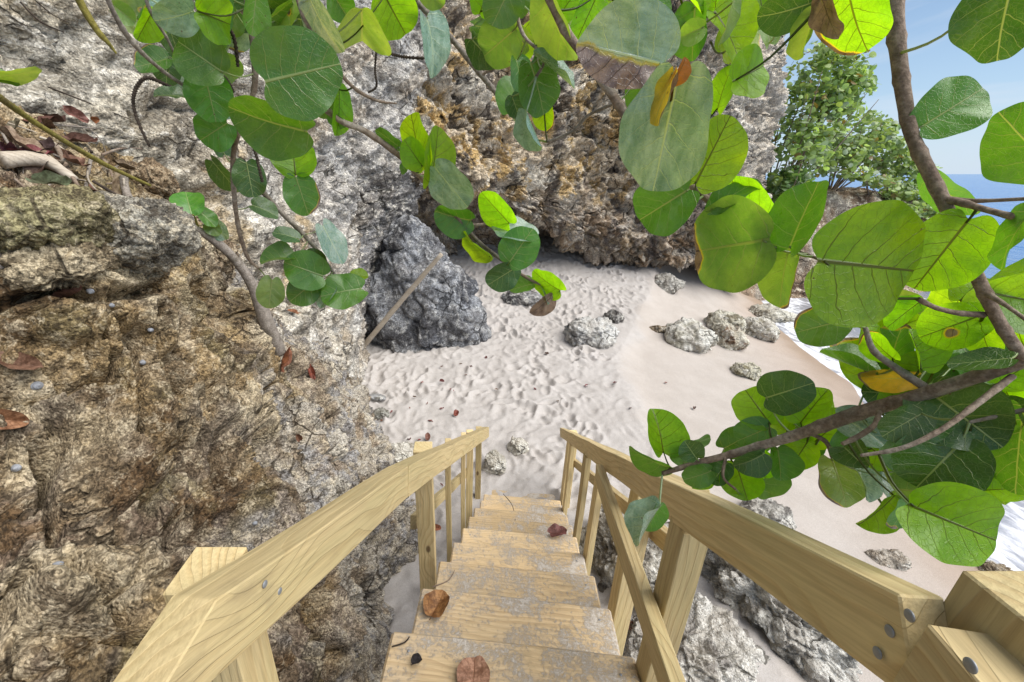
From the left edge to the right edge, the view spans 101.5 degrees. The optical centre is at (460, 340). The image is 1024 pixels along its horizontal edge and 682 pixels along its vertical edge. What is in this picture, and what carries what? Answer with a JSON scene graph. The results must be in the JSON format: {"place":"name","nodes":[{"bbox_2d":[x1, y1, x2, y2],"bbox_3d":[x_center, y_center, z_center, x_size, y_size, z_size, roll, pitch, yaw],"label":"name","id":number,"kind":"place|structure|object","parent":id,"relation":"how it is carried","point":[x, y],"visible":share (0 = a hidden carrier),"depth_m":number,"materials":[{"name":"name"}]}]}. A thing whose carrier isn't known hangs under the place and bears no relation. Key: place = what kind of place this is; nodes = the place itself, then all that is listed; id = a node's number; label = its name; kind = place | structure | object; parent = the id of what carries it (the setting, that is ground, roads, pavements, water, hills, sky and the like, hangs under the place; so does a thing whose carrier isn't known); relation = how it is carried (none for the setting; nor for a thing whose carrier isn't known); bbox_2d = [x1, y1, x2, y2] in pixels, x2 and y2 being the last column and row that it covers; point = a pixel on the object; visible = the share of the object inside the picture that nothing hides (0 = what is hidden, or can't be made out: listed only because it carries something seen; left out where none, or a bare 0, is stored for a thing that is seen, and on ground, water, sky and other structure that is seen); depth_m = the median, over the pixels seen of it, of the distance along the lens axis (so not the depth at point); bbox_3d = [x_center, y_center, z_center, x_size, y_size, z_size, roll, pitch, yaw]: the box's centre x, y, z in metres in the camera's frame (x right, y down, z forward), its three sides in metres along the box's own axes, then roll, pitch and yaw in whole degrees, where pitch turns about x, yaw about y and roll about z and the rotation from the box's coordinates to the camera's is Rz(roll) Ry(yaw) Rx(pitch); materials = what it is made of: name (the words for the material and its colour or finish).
{"place":"outdoors","nodes":[
{"label":"outdoors","id":0,"kind":"place"},
{"bbox_2d":[0,103,418,681],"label":"rocky bank","id":1,"kind":"structure","parent":0,"point":[129,487],"depth_m":1.55,"materials":[{"name":"stone"}]},
{"bbox_2d":[0,131,8,142],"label":"twig","id":2,"kind":"object","parent":1,"relation":"on","point":[5,137],"visible":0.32,"depth_m":1.88,"materials":[{"name":"wood"}]},
{"bbox_2d":[0,139,16,150],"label":"dry leaf","id":3,"kind":"object","parent":1,"relation":"on","point":[3,147],"visible":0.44,"depth_m":1.66,"materials":[{"name":"plant"}]},
{"bbox_2d":[0,409,28,428],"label":"dry leaf","id":4,"kind":"object","parent":1,"relation":"on","point":[14,419],"visible":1,"depth_m":1.27,"materials":[{"name":"plant"}]},
{"bbox_2d":[11,464,21,471],"bbox_3d":[-1.375,0.393,1.287,0.022,0.023,0.024,17,27,36],"label":"snail shell","id":5,"kind":"object","parent":1,"relation":"on","point":[16,467],"visible":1,"depth_m":1.28},
{"bbox_2d":[13,178,24,186],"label":"twig","id":6,"kind":"object","parent":1,"relation":"on","point":[18,182],"visible":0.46,"depth_m":1.59,"materials":[{"name":"wood"}]},
{"bbox_2d":[0,351,42,369],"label":"dry leaf","id":7,"kind":"object","parent":1,"relation":"on","point":[23,361],"visible":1,"depth_m":1.33,"materials":[{"name":"plant"}]},
{"bbox_2d":[8,122,36,132],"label":"twig","id":8,"kind":"object","parent":1,"relation":"on","point":[22,127],"visible":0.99,"depth_m":2.00,"materials":[{"name":"brown wood"}]},
{"bbox_2d":[6,144,53,153],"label":"dry leaf","id":9,"kind":"object","parent":1,"relation":"on","point":[34,147],"visible":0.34,"depth_m":1.72,"materials":[{"name":"plant"}]},
{"bbox_2d":[0,125,46,153],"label":"dry leaf","id":10,"kind":"object","parent":9,"relation":"on","point":[10,132],"visible":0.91,"depth_m":1.72,"materials":[{"name":"plant"}]},
{"bbox_2d":[30,381,43,389],"bbox_3d":[-1.380,0.146,1.357,0.025,0.026,0.030,0,22,0],"label":"snail shell","id":11,"kind":"object","parent":1,"relation":"on","point":[37,385],"visible":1,"depth_m":1.35},
{"bbox_2d":[0,151,78,182],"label":"stick","id":12,"kind":"object","parent":1,"relation":"on","point":[10,159],"visible":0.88,"depth_m":1.68,"materials":[{"name":"brown wood"}]},
{"bbox_2d":[23,152,48,173],"bbox_3d":[-1.735,-0.721,1.706,0.090,0.103,0.051,-14,26,-31],"label":"dry leaf","id":13,"kind":"object","parent":12,"relation":"on","point":[33,169],"visible":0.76,"depth_m":1.71,"materials":[{"name":"plant"}]},
{"bbox_2d":[37,116,57,122],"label":"dry leaf","id":14,"kind":"object","parent":1,"relation":"on","point":[51,118],"visible":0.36,"depth_m":2.10,"materials":[{"name":"plant"}]},
{"bbox_2d":[40,116,55,128],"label":"dry leaf","id":15,"kind":"object","parent":1,"relation":"on","point":[47,122],"visible":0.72,"depth_m":2.10,"materials":[{"name":"plant"}]},
{"bbox_2d":[37,137,58,150],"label":"dry leaf","id":16,"kind":"object","parent":1,"relation":"on","point":[48,143],"visible":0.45,"depth_m":1.78,"materials":[{"name":"plant"}]},
{"bbox_2d":[36,112,65,121],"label":"dry leaf","id":17,"kind":"object","parent":1,"relation":"on","point":[61,118],"visible":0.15,"depth_m":2.20,"materials":[{"name":"plant"}]},
{"bbox_2d":[39,136,63,148],"bbox_3d":[-1.978,-0.946,2.066,0.169,0.132,0.038,0,22,0],"label":"stick","id":18,"kind":"object","parent":1,"relation":"on","point":[42,138],"visible":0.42,"depth_m":2.04,"materials":[{"name":"brown wood"}]},
{"bbox_2d":[52,561,63,564],"bbox_3d":[-0.934,0.519,0.965,0.021,0.018,0.019,-12,25,-28],"label":"snail shell","id":19,"kind":"object","parent":1,"relation":"on","point":[57,563],"visible":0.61,"depth_m":0.96},
{"bbox_2d":[0,184,120,253],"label":"rock","id":20,"kind":"object","parent":1,"relation":"on","point":[38,216],"visible":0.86,"depth_m":1.35,"materials":[{"name":"stone"}]},
{"bbox_2d":[25,170,71,184],"bbox_3d":[-1.539,-0.609,1.552,0.148,0.055,0.058,0,22,0],"label":"dry leaf","id":21,"kind":"object","parent":20,"relation":"on","point":[46,177],"visible":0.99,"depth_m":1.56,"materials":[{"name":"plant"}]},
{"bbox_2d":[20,124,100,129],"bbox_3d":[-2.160,-1.155,2.255,0.015,0.046,0.564,-1,22,-1],"label":"stick","id":22,"kind":"object","parent":1,"relation":"on","point":[63,125],"visible":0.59,"depth_m":2.31,"materials":[{"name":"wood"}]},
{"bbox_2d":[0,242,122,292],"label":"rock","id":23,"kind":"object","parent":1,"relation":"on","point":[49,267],"visible":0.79,"depth_m":1.36,"materials":[{"name":"stone"}]},
{"bbox_2d":[60,158,72,165],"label":"twig","id":24,"kind":"object","parent":1,"relation":"on","point":[63,160],"visible":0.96,"depth_m":1.76,"materials":[{"name":"brown wood"}]},
{"bbox_2d":[52,285,81,297],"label":"dry leaf","id":25,"kind":"object","parent":1,"relation":"on","point":[62,293],"visible":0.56,"depth_m":1.41,"materials":[{"name":"plant"}]},
{"bbox_2d":[54,144,79,185],"bbox_3d":[-1.749,-0.766,1.852,0.029,0.237,0.760,-20,29,-40],"label":"stick","id":26,"kind":"object","parent":1,"relation":"on","point":[65,164],"visible":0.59,"depth_m":1.82,"materials":[{"name":"wood"}]},
{"bbox_2d":[60,105,88,122],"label":"dry leaf","id":27,"kind":"object","parent":1,"relation":"on","point":[74,112],"visible":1,"depth_m":2.35,"materials":[{"name":"plant"}]},
{"bbox_2d":[0,66,151,186],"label":"sea grape branch","id":28,"kind":"object","parent":1,"relation":"on","point":[18,77],"visible":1,"depth_m":1.03,"materials":[{"name":"green plant"}]},
{"bbox_2d":[62,132,97,141],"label":"dry leaf","id":29,"kind":"object","parent":1,"relation":"on","point":[76,137],"visible":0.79,"depth_m":2.10,"materials":[{"name":"plant"}]},
{"bbox_2d":[84,153,93,186],"bbox_3d":[-1.714,-0.776,1.919,0.017,0.192,0.604,-14,26,-31],"label":"stick","id":30,"kind":"object","parent":1,"relation":"on","point":[90,161],"visible":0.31,"depth_m":1.95,"materials":[{"name":"wood"}]},
{"bbox_2d":[63,151,90,165],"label":"dry leaf","id":31,"kind":"object","parent":30,"relation":"on","point":[74,159],"visible":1,"depth_m":1.80,"materials":[{"name":"plant"}]},
{"bbox_2d":[86,289,94,293],"bbox_3d":[-1.329,-0.178,1.492,0.020,0.020,0.022,18,28,38],"label":"snail shell","id":32,"kind":"object","parent":1,"relation":"on","point":[90,291],"visible":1,"depth_m":1.49},
{"bbox_2d":[86,168,97,190],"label":"twig","id":33,"kind":"object","parent":1,"relation":"on","point":[87,173],"visible":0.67,"depth_m":1.77,"materials":[{"name":"brown wood"}]},
{"bbox_2d":[75,0,116,53],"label":"sea grape branch","id":34,"kind":"object","parent":1,"relation":"on","point":[86,13],"visible":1,"depth_m":0.52,"materials":[{"name":"plant"}]},
{"bbox_2d":[86,125,105,151],"bbox_3d":[-2.147,-1.181,2.451,0.061,0.158,0.012,-9,24,-22],"label":"twig","id":35,"kind":"object","parent":1,"relation":"on","point":[97,136],"visible":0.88,"depth_m":2.44,"materials":[{"name":"wood"}]},
{"bbox_2d":[100,156,112,176],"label":"twig","id":36,"kind":"object","parent":1,"relation":"on","point":[110,170],"visible":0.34,"depth_m":2.19,"materials":[{"name":"wood"}]},
{"bbox_2d":[92,180,124,195],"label":"twig","id":37,"kind":"object","parent":1,"relation":"on","point":[103,187],"visible":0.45,"depth_m":1.77,"materials":[{"name":"wood"}]},
{"bbox_2d":[112,171,120,194],"bbox_3d":[-1.538,-0.693,1.854,0.041,0.123,0.094,-7,23,-16],"label":"stick","id":38,"kind":"object","parent":1,"relation":"on","point":[115,183],"visible":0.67,"depth_m":1.85,"materials":[{"name":"wood"}]},
{"bbox_2d":[101,147,141,155],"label":"twig","id":39,"kind":"object","parent":1,"relation":"on","point":[110,151],"visible":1,"depth_m":2.45,"materials":[{"name":"wood"}]},
{"bbox_2d":[119,175,132,196],"bbox_3d":[-1.597,-0.710,2.006,0.047,0.191,0.552,-17,27,-36],"label":"root","id":40,"kind":"object","parent":1,"relation":"on","point":[125,190],"visible":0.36,"depth_m":2.15,"materials":[{"name":"plant"}]},
{"bbox_2d":[139,360,145,364],"bbox_3d":[-1.244,0.084,1.626,0.022,0.022,0.020,-9,24,-22],"label":"snail shell","id":41,"kind":"object","parent":1,"relation":"on","point":[142,362],"visible":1,"depth_m":1.62},
{"bbox_2d":[95,190,202,275],"bbox_3d":[-1.385,-0.436,1.704,0.547,0.341,0.443,0,22,0],"label":"rock","id":42,"kind":"object","parent":1,"relation":"on","point":[161,235],"visible":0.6,"depth_m":1.65,"materials":[{"name":"stone"}]},
{"bbox_2d":[120,157,179,196],"bbox_3d":[-1.925,-0.993,2.551,0.354,0.251,0.309,0,22,0],"label":"rock","id":43,"kind":"object","parent":1,"relation":"on","point":[158,177],"visible":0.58,"depth_m":2.47,"materials":[{"name":"stone"}]},
{"bbox_2d":[112,159,136,169],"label":"dry leaf","id":44,"kind":"object","parent":43,"relation":"on","point":[123,163],"visible":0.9,"depth_m":2.39,"materials":[{"name":"plant"}]},
{"bbox_2d":[214,240,239,274],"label":"rock","id":45,"kind":"object","parent":1,"relation":"on","point":[221,259],"visible":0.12,"depth_m":2.86,"materials":[{"name":"stone"}]},
{"bbox_2d":[169,192,285,356],"bbox_3d":[-1.340,-0.333,2.490,0.161,1.061,0.479,17,28,36],"label":"sea grape sapling","id":46,"kind":"object","parent":1,"relation":"on","point":[213,231],"visible":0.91,"depth_m":2.34,"materials":[{"name":"grey plant"}]},
{"bbox_2d":[281,346,291,371],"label":"dry leaf","id":47,"kind":"object","parent":1,"relation":"on","point":[286,359],"visible":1,"depth_m":2.80,"materials":[{"name":"plant"}]},
{"bbox_2d":[287,309,299,313],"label":"dry leaf","id":48,"kind":"object","parent":1,"relation":"on","point":[294,311],"visible":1,"depth_m":4.28,"materials":[{"name":"plant"}]},
{"bbox_2d":[296,434,302,441],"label":"dry leaf","id":49,"kind":"object","parent":1,"relation":"on","point":[299,437],"visible":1,"depth_m":2.69,"materials":[{"name":"plant"}]},
{"bbox_2d":[308,364,315,379],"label":"dry leaf","id":50,"kind":"object","parent":1,"relation":"on","point":[311,370],"visible":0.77,"depth_m":3.44,"materials":[{"name":"plant"}]},
{"bbox_2d":[0,0,427,383],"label":"cliff","id":51,"kind":"structure","parent":0,"point":[369,192],"depth_m":3.94,"materials":[{"name":"stone"}]},
{"bbox_2d":[20,1,63,32],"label":"root","id":52,"kind":"object","parent":51,"relation":"on","point":[26,8],"visible":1,"depth_m":2.19,"materials":[{"name":"wood"}]},
{"bbox_2d":[35,0,68,22],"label":"root","id":53,"kind":"object","parent":51,"relation":"on","point":[50,12],"visible":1,"depth_m":2.24,"materials":[{"name":"wood"}]},
{"bbox_2d":[47,86,130,119],"bbox_3d":[-2.182,-1.396,2.456,0.033,0.127,0.388,9,24,22],"label":"stick","id":54,"kind":"object","parent":51,"relation":"on","point":[79,99],"visible":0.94,"depth_m":2.38,"materials":[{"name":"wood"}]},
{"bbox_2d":[90,117,99,122],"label":"dry leaf","id":55,"kind":"object","parent":51,"relation":"on","point":[95,119],"visible":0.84,"depth_m":2.48,"materials":[{"name":"plant"}]},
{"bbox_2d":[105,0,367,309],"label":"sea grape branch","id":56,"kind":"object","parent":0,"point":[197,67],"visible":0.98,"depth_m":0.86,"materials":[{"name":"green plant"}]},
{"bbox_2d":[242,0,565,315],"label":"sea grape branch","id":57,"kind":"object","parent":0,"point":[298,70],"visible":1,"depth_m":0.78,"materials":[{"name":"green plant"}]},
{"bbox_2d":[410,0,789,272],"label":"overhanging cliff","id":58,"kind":"structure","parent":0,"point":[573,192],"depth_m":10.61,"materials":[{"name":"stone"}]},
{"bbox_2d":[362,236,979,681],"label":"sand","id":59,"kind":"structure","parent":0,"point":[640,362],"depth_m":6.81,"materials":[{"name":"sand"}]},
{"bbox_2d":[369,393,385,400],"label":"flat stone","id":60,"kind":"object","parent":59,"relation":"on","point":[377,396],"visible":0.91,"depth_m":6.40,"materials":[{"name":"stone"}]},
{"bbox_2d":[373,407,389,419],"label":"stone","id":61,"kind":"object","parent":59,"relation":"on","point":[380,412],"visible":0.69,"depth_m":5.99,"materials":[{"name":"stone"}]},
{"bbox_2d":[391,441,413,462],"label":"stone","id":62,"kind":"object","parent":59,"relation":"on","point":[404,450],"visible":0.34,"depth_m":5.04,"materials":[{"name":"stone"}]},
{"bbox_2d":[365,253,442,346],"bbox_3d":[-1.162,-0.593,7.470,1.762,2.026,0.093,4,22,9],"label":"driftwood pole","id":63,"kind":"object","parent":59,"relation":"on","point":[393,310],"visible":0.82,"depth_m":7.37,"materials":[{"name":"brown wood"}]},
{"bbox_2d":[425,433,429,439],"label":"dry leaf","id":64,"kind":"object","parent":59,"relation":"on","point":[427,436],"visible":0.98,"depth_m":5.51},
{"bbox_2d":[364,214,491,352],"bbox_3d":[-0.715,-0.771,8.447,2.712,3.428,1.695,0,22,0],"label":"grey rock","id":65,"kind":"object","parent":59,"relation":"on","point":[442,306],"visible":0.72,"depth_m":7.87,"materials":[{"name":"stone"}]},
{"bbox_2d":[435,524,440,530],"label":"dry leaf","id":66,"kind":"object","parent":59,"relation":"on","point":[437,527],"visible":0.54,"depth_m":4.10,"materials":[{"name":"plant"}]},
{"bbox_2d":[482,449,506,474],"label":"stone","id":67,"kind":"object","parent":59,"relation":"on","point":[495,460],"visible":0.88,"depth_m":4.92,"materials":[{"name":"stone"}]},
{"bbox_2d":[507,435,528,455],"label":"stone","id":68,"kind":"object","parent":59,"relation":"on","point":[518,446],"visible":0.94,"depth_m":5.29,"materials":[{"name":"stone"}]},
{"bbox_2d":[501,290,542,306],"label":"boulder","id":69,"kind":"object","parent":59,"relation":"on","point":[529,298],"visible":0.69,"depth_m":10.00,"materials":[{"name":"stone"}]},
{"bbox_2d":[113,426,1023,681],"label":"staircase","id":70,"kind":"structure","parent":59,"relation":"on","point":[519,587],"depth_m":1.02,"materials":[{"name":"brown wood"}]},
{"bbox_2d":[392,636,409,646],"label":"twig","id":71,"kind":"object","parent":70,"relation":"on","point":[401,643],"visible":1,"depth_m":1.35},
{"bbox_2d":[411,653,421,664],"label":"dry leaf","id":72,"kind":"object","parent":70,"relation":"on","point":[416,658],"visible":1,"depth_m":1.30,"materials":[{"name":"plant"}]},
{"bbox_2d":[423,590,449,619],"bbox_3d":[-0.098,1.053,1.671,0.106,0.049,0.117,0,22,0],"label":"dry leaf","id":73,"kind":"object","parent":70,"relation":"on","point":[435,603],"visible":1,"depth_m":1.68,"materials":[{"name":"plant"}]},
{"bbox_2d":[432,570,454,586],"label":"twig","id":74,"kind":"object","parent":70,"relation":"on","point":[443,582],"visible":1,"depth_m":2.01,"materials":[{"name":"wood"}]},
{"bbox_2d":[457,655,489,681],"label":"dry leaf","id":75,"kind":"object","parent":70,"relation":"on","point":[473,669],"visible":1,"depth_m":1.26,"materials":[{"name":"plant"}]},
{"bbox_2d":[547,523,566,536],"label":"dry leaf","id":76,"kind":"object","parent":70,"relation":"on","point":[554,529],"visible":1,"depth_m":2.82,"materials":[{"name":"plant"}]},
{"bbox_2d":[563,315,619,348],"bbox_3d":[2.648,-0.117,8.463,1.080,0.764,0.913,0,22,0],"label":"boulder","id":77,"kind":"object","parent":59,"relation":"on","point":[600,332],"visible":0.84,"depth_m":8.16,"materials":[{"name":"stone"}]},
{"bbox_2d":[603,309,624,323],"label":"stone","id":78,"kind":"object","parent":59,"relation":"on","point":[615,316],"visible":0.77,"depth_m":9.18,"materials":[{"name":"stone"}]},
{"bbox_2d":[579,497,669,592],"bbox_3d":[1.563,1.930,3.809,0.944,1.032,0.938,-9,23,-21],"label":"rock","id":79,"kind":"object","parent":59,"relation":"on","point":[604,559],"visible":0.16,"depth_m":3.56,"materials":[{"name":"stone"}]},
{"bbox_2d":[649,325,666,332],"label":"stone","id":80,"kind":"object","parent":59,"relation":"on","point":[658,328],"visible":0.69,"depth_m":9.25,"materials":[{"name":"stone"}]},
{"bbox_2d":[655,272,685,294],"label":"boulder","id":81,"kind":"object","parent":59,"relation":"on","point":[669,283],"visible":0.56,"depth_m":11.21,"materials":[{"name":"stone"}]},
{"bbox_2d":[664,316,718,353],"bbox_3d":[4.968,-0.068,9.072,1.052,0.835,1.083,6,23,16],"label":"boulder","id":82,"kind":"object","parent":59,"relation":"on","point":[687,334],"visible":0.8,"depth_m":8.73,"materials":[{"name":"stone"}]},
{"bbox_2d":[623,592,771,681],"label":"rock","id":83,"kind":"object","parent":59,"relation":"on","point":[717,644],"visible":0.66,"depth_m":2.99,"materials":[{"name":"stone"}]},
{"bbox_2d":[703,309,745,331],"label":"boulder","id":84,"kind":"object","parent":59,"relation":"on","point":[715,320],"visible":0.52,"depth_m":9.95,"materials":[{"name":"stone"}]},
{"bbox_2d":[714,323,749,350],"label":"boulder","id":85,"kind":"object","parent":59,"relation":"on","point":[730,337],"visible":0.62,"depth_m":9.17,"materials":[{"name":"stone"}]},
{"bbox_2d":[730,361,761,380],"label":"boulder","id":86,"kind":"object","parent":59,"relation":"on","point":[750,370],"visible":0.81,"depth_m":8.02,"materials":[{"name":"stone"}]},
{"bbox_2d":[743,316,780,342],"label":"boulder","id":87,"kind":"object","parent":59,"relation":"on","point":[763,328],"visible":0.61,"depth_m":10.16,"materials":[{"name":"stone"}]},
{"bbox_2d":[740,497,796,529],"bbox_3d":[3.379,1.963,4.584,0.566,0.412,0.482,0,22,0],"label":"boulder","id":88,"kind":"object","parent":59,"relation":"on","point":[771,509],"visible":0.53,"depth_m":4.50,"materials":[{"name":"stone"}]},
{"bbox_2d":[748,303,796,322],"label":"boulder","id":89,"kind":"object","parent":59,"relation":"on","point":[771,312],"visible":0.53,"depth_m":12.00,"materials":[{"name":"stone"}]},
{"bbox_2d":[701,548,862,681],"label":"rock","id":90,"kind":"object","parent":59,"relation":"on","point":[807,651],"visible":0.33,"depth_m":3.11,"materials":[{"name":"stone"}]},
{"bbox_2d":[624,0,1023,566],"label":"sea grape branch","id":91,"kind":"object","parent":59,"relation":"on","point":[934,454],"visible":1,"depth_m":0.49,"materials":[{"name":"green plant"}]},
{"bbox_2d":[464,0,892,308],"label":"sea grape branch","id":92,"kind":"object","parent":91,"relation":"attached to","point":[682,152],"visible":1,"depth_m":0.51,"materials":[{"name":"green plant"}]},
{"bbox_2d":[367,0,515,119],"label":"sea grape branch","id":93,"kind":"object","parent":92,"relation":"on","point":[438,37],"visible":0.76,"depth_m":0.82,"materials":[{"name":"green plant"}]},
{"bbox_2d":[864,548,911,571],"bbox_3d":[4.487,2.330,4.380,0.484,0.294,0.275,0,22,0],"label":"stone","id":94,"kind":"object","parent":59,"relation":"on","point":[895,559],"visible":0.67,"depth_m":4.30,"materials":[{"name":"stone"}]},
{"bbox_2d":[978,560,1012,570],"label":"stone","id":95,"kind":"object","parent":59,"relation":"on","point":[988,565],"visible":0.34,"depth_m":4.44,"materials":[{"name":"stone"}]},
{"bbox_2d":[739,187,930,300],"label":"headland","id":96,"kind":"structure","parent":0,"point":[841,201],"depth_m":15.03,"materials":[{"name":"stone"}]},
{"bbox_2d":[765,163,815,202],"bbox_3d":[10.287,-4.529,13.157,1.269,2.057,1.437,0,22,0],"label":"shrub","id":97,"kind":"object","parent":96,"relation":"on","point":[799,175],"visible":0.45,"depth_m":12.91,"materials":[{"name":"green plant"}]},
{"bbox_2d":[764,41,878,201],"bbox_3d":[11.571,-6.835,13.562,2.658,5.611,3.659,14,26,31],"label":"shrub","id":98,"kind":"object","parent":96,"relation":"on","point":[840,97],"visible":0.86,"depth_m":12.97,"materials":[{"name":"green plant"}]},
{"bbox_2d":[795,107,917,190],"bbox_3d":[14.779,-6.924,15.357,4.854,3.057,2.578,0,22,0],"label":"shrub","id":99,"kind":"object","parent":96,"relation":"on","point":[850,151],"visible":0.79,"depth_m":14.95,"materials":[{"name":"green plant"}]},
{"bbox_2d":[839,161,942,219],"bbox_3d":[15.876,-5.223,14.996,4.904,2.526,2.629,-10,24,-24],"label":"shrub","id":100,"kind":"object","parent":96,"relation":"on","point":[907,190],"visible":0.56,"depth_m":14.78,"materials":[{"name":"green plant"}]},
{"bbox_2d":[762,174,1023,570],"bbox_3d":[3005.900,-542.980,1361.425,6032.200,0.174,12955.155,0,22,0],"label":"sea","id":101,"kind":"structure","parent":0,"point":[1008,551],"depth_m":11.96,"materials":[{"name":"liquid"}]},
{"bbox_2d":[766,0,1023,173],"label":"sky","id":102,"kind":"structure","parent":0,"point":[926,20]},
{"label":"stick","id":103,"kind":"object","parent":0,"visible":0},
{"bbox_2d":[5,118,19,128],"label":"dry leaf","id":104,"kind":"object","parent":103,"relation":"on","point":[15,121],"visible":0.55,"depth_m":1.97,"materials":[{"name":"plant"}]},
{"bbox_2d":[51,145,74,158],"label":"dry leaf","id":105,"kind":"object","parent":103,"relation":"on","point":[63,151],"visible":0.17,"depth_m":2.05,"materials":[{"name":"plant"}]}
]}

